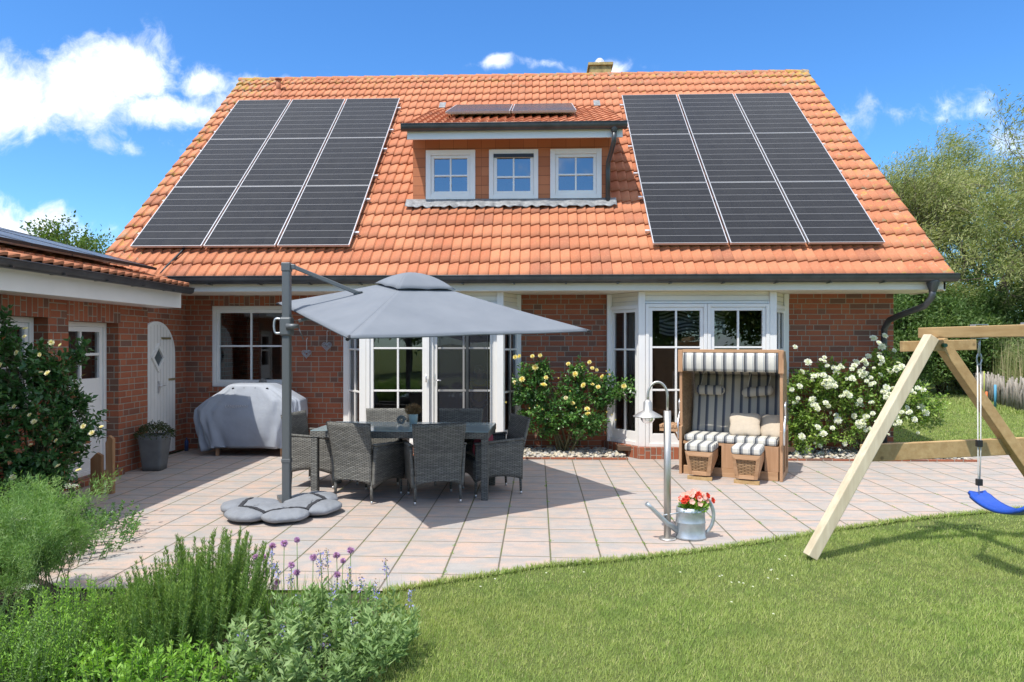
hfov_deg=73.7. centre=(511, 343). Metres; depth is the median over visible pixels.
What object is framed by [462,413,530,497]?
wicker chair
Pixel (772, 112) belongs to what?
solar panel
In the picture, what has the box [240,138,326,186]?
solar panel
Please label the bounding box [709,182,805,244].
solar panel
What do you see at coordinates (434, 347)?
door
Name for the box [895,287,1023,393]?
garden bush
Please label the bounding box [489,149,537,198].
window
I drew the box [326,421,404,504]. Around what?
wicker chair
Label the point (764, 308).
door
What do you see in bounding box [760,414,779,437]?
throw pillow
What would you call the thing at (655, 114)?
solar panel
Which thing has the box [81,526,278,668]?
rosemary bush
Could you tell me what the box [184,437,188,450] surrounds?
bottle
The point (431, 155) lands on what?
window
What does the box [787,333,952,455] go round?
white rose bush
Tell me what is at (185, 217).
solar panel
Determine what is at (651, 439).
door
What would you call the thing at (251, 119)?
solar panel
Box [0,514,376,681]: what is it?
planting soil
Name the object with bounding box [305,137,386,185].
solar panel
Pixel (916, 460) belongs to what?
brick edging
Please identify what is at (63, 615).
green herb
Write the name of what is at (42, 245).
solar panel
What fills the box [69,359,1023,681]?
lawn
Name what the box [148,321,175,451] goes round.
arched door
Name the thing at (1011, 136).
willow tree
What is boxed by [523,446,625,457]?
pebbles
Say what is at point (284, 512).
weight bag
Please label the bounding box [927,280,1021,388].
garden bush
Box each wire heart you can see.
[302,338,310,357]
[322,330,331,350]
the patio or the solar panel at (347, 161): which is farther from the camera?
the solar panel at (347, 161)
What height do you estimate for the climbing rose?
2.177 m
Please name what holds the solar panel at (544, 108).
on the brick house
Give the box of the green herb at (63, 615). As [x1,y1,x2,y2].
[0,572,148,681]
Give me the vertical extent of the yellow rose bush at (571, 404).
1.543 m
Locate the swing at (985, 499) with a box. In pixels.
[968,322,1023,514]
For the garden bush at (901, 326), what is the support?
on the lawn at (721, 603)
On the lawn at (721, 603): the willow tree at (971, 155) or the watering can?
the willow tree at (971, 155)
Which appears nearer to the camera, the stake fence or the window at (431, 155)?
the window at (431, 155)
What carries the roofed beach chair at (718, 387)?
on the patio
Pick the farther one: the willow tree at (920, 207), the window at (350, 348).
the willow tree at (920, 207)
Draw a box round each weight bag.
[220,497,279,512]
[224,502,278,521]
[261,502,309,522]
[283,491,337,502]
[289,498,341,515]
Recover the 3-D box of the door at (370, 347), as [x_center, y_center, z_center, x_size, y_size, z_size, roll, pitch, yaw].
[-1.719,0.470,10.269,0.955,2.120,0.135,0,0,2]
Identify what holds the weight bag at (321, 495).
on the patio
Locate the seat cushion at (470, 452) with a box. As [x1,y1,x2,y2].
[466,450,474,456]
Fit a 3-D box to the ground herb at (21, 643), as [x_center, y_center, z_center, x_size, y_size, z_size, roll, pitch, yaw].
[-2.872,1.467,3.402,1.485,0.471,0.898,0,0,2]
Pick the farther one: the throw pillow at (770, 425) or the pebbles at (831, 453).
the pebbles at (831, 453)
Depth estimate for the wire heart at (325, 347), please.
10.92 m
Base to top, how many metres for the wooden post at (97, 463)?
0.660 m
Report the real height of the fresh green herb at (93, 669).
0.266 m
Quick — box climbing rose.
[0,304,109,509]
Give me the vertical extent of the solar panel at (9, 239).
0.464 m
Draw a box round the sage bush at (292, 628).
[216,548,421,681]
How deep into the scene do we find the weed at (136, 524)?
6.00 m
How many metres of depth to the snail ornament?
8.01 m
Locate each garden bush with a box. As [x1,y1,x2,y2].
[893,243,994,394]
[893,289,977,388]
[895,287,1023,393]
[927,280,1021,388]
[936,251,1023,342]
[946,372,978,390]
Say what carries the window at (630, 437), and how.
in the brick house
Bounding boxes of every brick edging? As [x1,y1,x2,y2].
[523,457,627,459]
[788,458,976,461]
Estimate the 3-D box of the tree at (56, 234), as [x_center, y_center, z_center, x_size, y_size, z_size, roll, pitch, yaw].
[-10.343,-0.670,16.294,2.485,4.762,4.365,0,0,2]
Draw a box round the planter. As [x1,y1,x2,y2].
[133,419,176,470]
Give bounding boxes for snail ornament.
[397,415,406,423]
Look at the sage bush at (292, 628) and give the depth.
3.53 m
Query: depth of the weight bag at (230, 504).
6.82 m
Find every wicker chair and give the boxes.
[281,410,350,488]
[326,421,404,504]
[356,408,409,484]
[403,422,466,505]
[434,408,482,484]
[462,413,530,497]
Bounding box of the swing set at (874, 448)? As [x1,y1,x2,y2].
[803,324,1023,560]
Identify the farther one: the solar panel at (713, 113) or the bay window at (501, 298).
the solar panel at (713, 113)
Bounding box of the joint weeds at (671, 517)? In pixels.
[438,471,965,582]
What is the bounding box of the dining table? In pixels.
[310,421,495,499]
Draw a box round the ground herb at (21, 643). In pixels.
[0,588,84,681]
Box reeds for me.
[984,337,1023,386]
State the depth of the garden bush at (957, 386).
22.83 m
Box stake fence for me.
[962,371,1023,410]
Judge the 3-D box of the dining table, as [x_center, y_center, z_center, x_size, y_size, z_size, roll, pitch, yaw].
[-1.210,1.328,7.891,1.980,0.744,0.880,0,0,4]
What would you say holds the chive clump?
on the planting soil
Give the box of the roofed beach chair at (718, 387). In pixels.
[659,349,787,484]
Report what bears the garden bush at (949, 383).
on the lawn at (721, 603)
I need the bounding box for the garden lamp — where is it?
[633,381,675,540]
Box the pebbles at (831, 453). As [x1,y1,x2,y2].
[788,447,968,458]
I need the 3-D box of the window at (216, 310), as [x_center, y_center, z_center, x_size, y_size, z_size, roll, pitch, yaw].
[-4.237,0.045,11.104,1.260,1.310,0.085,0,0,2]
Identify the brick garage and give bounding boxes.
[0,242,194,498]
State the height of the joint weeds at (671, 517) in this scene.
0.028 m
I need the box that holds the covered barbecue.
[193,382,307,455]
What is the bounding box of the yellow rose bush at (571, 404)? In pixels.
[505,353,635,450]
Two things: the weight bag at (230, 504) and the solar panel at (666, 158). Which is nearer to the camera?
the weight bag at (230, 504)
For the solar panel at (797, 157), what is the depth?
12.02 m
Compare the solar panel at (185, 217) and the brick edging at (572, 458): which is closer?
the brick edging at (572, 458)
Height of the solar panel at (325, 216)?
1.228 m
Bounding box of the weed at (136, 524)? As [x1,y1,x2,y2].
[50,497,143,572]
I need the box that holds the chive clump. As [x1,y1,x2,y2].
[234,537,401,628]
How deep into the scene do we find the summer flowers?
5.91 m
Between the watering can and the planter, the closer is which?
the watering can
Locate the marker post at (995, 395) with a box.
[994,385,996,406]
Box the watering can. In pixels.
[645,495,714,541]
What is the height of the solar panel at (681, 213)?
1.228 m
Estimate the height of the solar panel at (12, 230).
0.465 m
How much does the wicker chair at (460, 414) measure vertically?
0.864 m
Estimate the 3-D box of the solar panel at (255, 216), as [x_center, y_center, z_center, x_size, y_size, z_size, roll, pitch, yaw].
[-4.174,-2.098,11.145,1.118,1.228,1.298,0,0,2]
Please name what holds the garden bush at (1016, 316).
on the lawn at (721, 603)
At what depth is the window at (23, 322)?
7.46 m
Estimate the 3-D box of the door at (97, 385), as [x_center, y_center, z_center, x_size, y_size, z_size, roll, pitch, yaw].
[-5.317,0.685,8.390,0.085,1.900,0.930,0,0,2]
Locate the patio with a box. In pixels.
[37,449,1023,590]
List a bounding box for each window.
[0,316,33,410]
[212,306,281,386]
[343,292,520,431]
[346,339,358,420]
[426,150,474,199]
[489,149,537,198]
[504,305,518,438]
[550,148,601,198]
[607,291,788,446]
[610,305,637,445]
[777,305,785,349]
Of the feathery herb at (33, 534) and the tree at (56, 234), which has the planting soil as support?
the feathery herb at (33, 534)
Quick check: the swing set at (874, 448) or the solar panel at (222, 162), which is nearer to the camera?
the swing set at (874, 448)
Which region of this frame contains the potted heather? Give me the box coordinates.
[404,403,421,423]
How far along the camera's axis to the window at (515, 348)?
10.61 m
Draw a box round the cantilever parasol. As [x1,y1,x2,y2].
[273,262,590,502]
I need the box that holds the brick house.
[105,58,960,458]
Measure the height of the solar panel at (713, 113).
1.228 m
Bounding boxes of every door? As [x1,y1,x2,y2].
[69,321,105,479]
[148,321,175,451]
[366,337,429,444]
[430,335,496,431]
[645,304,706,446]
[707,303,769,349]
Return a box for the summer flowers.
[677,489,714,512]
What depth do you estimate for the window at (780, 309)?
10.49 m
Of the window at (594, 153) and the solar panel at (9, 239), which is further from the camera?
the window at (594, 153)
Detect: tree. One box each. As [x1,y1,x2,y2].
[19,210,114,253]
[876,130,1003,382]
[885,119,1022,286]
[918,84,1023,284]
[925,134,1023,385]
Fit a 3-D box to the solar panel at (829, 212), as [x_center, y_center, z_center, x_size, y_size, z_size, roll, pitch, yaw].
[5.040,-2.098,10.800,1.186,1.228,1.298,0,0,2]
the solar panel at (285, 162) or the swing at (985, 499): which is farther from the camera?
the solar panel at (285, 162)
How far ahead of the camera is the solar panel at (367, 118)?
13.61 m
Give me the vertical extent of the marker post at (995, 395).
0.630 m
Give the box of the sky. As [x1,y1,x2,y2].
[0,0,1023,305]
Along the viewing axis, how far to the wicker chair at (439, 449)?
7.18 m
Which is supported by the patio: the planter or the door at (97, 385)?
the planter
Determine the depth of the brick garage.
8.81 m
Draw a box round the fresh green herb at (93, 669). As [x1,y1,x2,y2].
[17,634,267,681]
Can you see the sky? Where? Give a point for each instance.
(100, 99)
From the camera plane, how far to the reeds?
19.89 m
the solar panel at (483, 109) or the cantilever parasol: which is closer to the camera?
the cantilever parasol
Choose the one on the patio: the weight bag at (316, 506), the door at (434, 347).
the weight bag at (316, 506)
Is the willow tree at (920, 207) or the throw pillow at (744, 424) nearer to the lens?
the throw pillow at (744, 424)
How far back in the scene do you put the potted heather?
8.07 m
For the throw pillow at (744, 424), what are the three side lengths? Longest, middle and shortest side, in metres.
0.386 x 0.322 x 0.120 m
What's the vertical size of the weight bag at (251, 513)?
0.124 m
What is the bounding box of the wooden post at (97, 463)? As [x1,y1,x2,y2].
[90,435,114,494]
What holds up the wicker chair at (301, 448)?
on the patio
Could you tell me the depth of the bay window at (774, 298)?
10.12 m
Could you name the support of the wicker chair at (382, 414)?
on the patio
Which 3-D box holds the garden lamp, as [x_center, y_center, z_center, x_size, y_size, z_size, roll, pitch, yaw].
[1.241,1.012,5.943,0.372,1.376,0.254,0,0,2]
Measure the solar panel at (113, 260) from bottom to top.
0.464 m
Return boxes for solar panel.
[0,227,32,235]
[0,229,156,269]
[0,230,102,259]
[0,235,30,245]
[130,187,237,247]
[174,139,266,187]
[203,186,303,246]
[210,100,290,139]
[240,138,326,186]
[269,99,344,138]
[277,185,370,246]
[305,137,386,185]
[328,98,400,138]
[445,104,512,114]
[512,103,576,113]
[620,94,689,134]
[628,134,706,182]
[638,182,727,244]
[678,94,751,134]
[692,133,775,182]
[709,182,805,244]
[734,93,814,133]
[754,133,845,181]
[778,181,884,243]
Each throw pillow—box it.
[729,413,760,435]
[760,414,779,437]
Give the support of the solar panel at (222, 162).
attached to the brick house
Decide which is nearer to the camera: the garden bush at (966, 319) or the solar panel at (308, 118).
the solar panel at (308, 118)
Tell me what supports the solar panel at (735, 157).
attached to the brick house
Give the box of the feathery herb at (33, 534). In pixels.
[0,465,122,626]
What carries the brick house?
on the lawn at (721, 603)
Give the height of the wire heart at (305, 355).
0.343 m
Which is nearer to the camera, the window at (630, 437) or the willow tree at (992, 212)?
the window at (630, 437)
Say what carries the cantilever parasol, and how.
on the patio
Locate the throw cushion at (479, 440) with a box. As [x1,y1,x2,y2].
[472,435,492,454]

